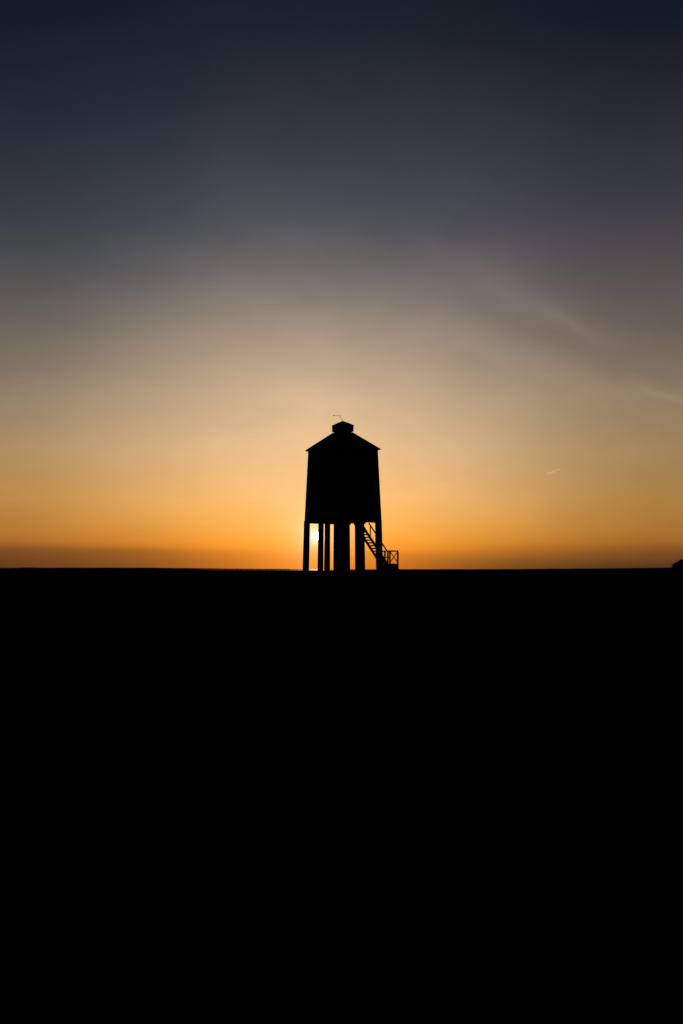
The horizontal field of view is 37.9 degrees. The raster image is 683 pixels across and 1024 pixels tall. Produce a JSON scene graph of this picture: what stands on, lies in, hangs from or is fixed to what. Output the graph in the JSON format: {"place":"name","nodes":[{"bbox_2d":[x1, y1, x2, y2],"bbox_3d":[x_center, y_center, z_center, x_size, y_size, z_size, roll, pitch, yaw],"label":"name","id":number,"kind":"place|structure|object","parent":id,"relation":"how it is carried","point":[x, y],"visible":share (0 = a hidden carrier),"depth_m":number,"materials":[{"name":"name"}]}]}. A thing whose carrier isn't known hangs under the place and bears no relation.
{"place":"outdoors","nodes":[
{"label":"outdoors","id":0,"kind":"place"},
{"bbox_2d":[0,567,225,568],"bbox_3d":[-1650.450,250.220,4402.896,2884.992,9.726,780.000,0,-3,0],"label":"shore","id":1,"kind":"structure","parent":0,"point":[180,568],"depth_m":4152.66,"materials":[{"name":"black"}]},
{"bbox_2d":[197,569,375,569],"bbox_3d":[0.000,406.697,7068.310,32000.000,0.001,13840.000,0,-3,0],"label":"sea","id":2,"kind":"structure","parent":0,"point":[269,569],"depth_m":3992.47,"materials":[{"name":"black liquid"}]},
{"bbox_2d":[0,568,682,1023],"bbox_3d":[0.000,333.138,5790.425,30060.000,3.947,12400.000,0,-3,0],"label":"beach","id":3,"kind":"structure","parent":0,"point":[332,796],"depth_m":4.33,"materials":[{"name":"black sand"}]},
{"bbox_2d":[303,415,399,571],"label":"lighthouse","id":4,"kind":"object","parent":3,"relation":"on","point":[343,488],"visible":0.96,"depth_m":71.46,"materials":[{"name":"wood"}]},
{"bbox_2d":[670,558,682,571],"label":"shrub","id":5,"kind":"object","parent":3,"relation":"on","point":[677,566],"visible":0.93,"depth_m":59.68,"materials":[{"name":"black plant"}]},
{"bbox_2d":[0,0,682,568],"label":"sky","id":6,"kind":"structure","parent":0,"point":[450,232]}
]}

